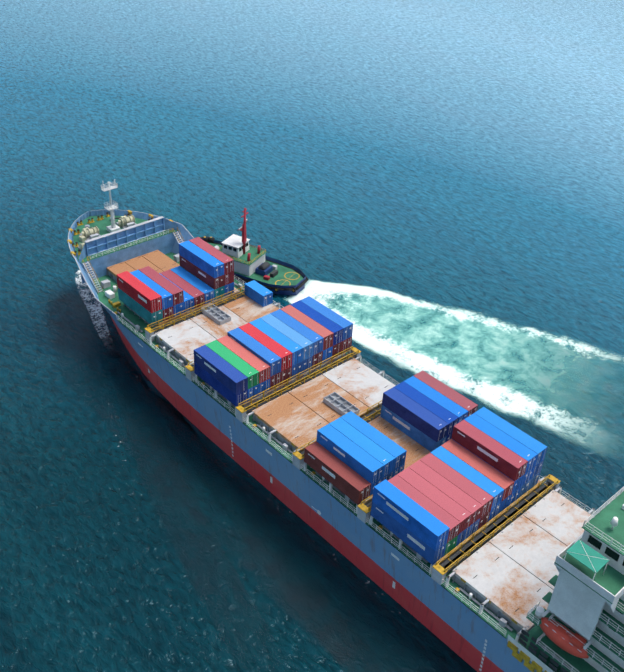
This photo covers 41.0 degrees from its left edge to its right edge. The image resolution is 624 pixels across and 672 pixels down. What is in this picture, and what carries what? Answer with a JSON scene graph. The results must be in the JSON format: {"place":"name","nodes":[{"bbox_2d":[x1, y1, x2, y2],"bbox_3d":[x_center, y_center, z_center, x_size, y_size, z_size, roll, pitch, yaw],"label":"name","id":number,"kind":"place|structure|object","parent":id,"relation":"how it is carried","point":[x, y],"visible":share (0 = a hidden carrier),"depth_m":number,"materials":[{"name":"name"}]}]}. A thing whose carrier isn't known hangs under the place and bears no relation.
{"place":"outdoors","nodes":[
{"label":"outdoors","id":0,"kind":"place"},
{"bbox_2d":[0,0,623,671],"bbox_3d":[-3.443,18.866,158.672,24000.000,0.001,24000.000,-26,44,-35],"label":"sea water","id":1,"kind":"structure","parent":0,"point":[464,154],"depth_m":230.48,"materials":[{"name":"blue liquid"}]},
{"bbox_2d":[75,270,117,351],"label":"bow wave","id":2,"kind":"object","parent":1,"relation":"on","point":[95,308],"visible":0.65,"depth_m":191.15,"materials":[{"name":"liquid"}]},
{"bbox_2d":[101,334,296,671],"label":"ship wave band","id":3,"kind":"object","parent":1,"relation":"on","point":[164,496],"visible":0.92,"depth_m":145.38,"materials":[{"name":"liquid"}]},
{"bbox_2d":[199,208,307,294],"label":"tugboat","id":4,"kind":"object","parent":1,"relation":"on","point":[273,275],"visible":0.67,"depth_m":202.42,"materials":[{"name":"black metal"}]},
{"bbox_2d":[49,286,458,671],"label":"hull reflection","id":5,"kind":"object","parent":1,"relation":"on","point":[269,508],"visible":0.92,"depth_m":144.12,"materials":[{"name":"teal liquid"}]},
{"bbox_2d":[154,398,362,663],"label":"ship wave band","id":6,"kind":"object","parent":1,"relation":"on","point":[295,597],"visible":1,"depth_m":137.15,"materials":[{"name":"liquid"}]},
{"bbox_2d":[68,210,587,671],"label":"ship hull","id":7,"kind":"object","parent":1,"relation":"on","point":[473,640],"visible":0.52,"depth_m":136.75,"materials":[{"name":"blue paint"}]},
{"bbox_2d":[67,179,184,312],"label":"ship forecastle","id":8,"kind":"object","parent":7,"relation":"on","point":[93,240],"visible":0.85,"depth_m":182.17,"materials":[{"name":"white paint"}]},
{"bbox_2d":[106,250,592,635],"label":"hatch covers","id":9,"kind":"object","parent":7,"relation":"on","point":[510,571],"visible":0.27,"depth_m":137.39,"materials":[{"name":"grey metal"}]},
{"bbox_2d":[116,237,546,564],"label":"containers","id":10,"kind":"object","parent":9,"relation":"on","point":[474,470],"visible":1,"depth_m":133.79,"materials":[{"name":"metal"}]},
{"bbox_2d":[114,275,594,641],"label":"deck gear","id":11,"kind":"object","parent":7,"relation":"on","point":[339,404],"visible":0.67,"depth_m":137.72,"materials":[{"name":"metal"}]},
{"bbox_2d":[507,487,623,671],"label":"superstructure","id":12,"kind":"object","parent":7,"relation":"on","point":[579,624],"visible":1,"depth_m":99.36,"materials":[{"name":"white paint"}]},
{"bbox_2d":[286,280,623,457],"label":"wake","id":13,"kind":"object","parent":1,"relation":"on","point":[378,320],"visible":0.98,"depth_m":185.95,"materials":[{"name":"liquid"}]}
]}

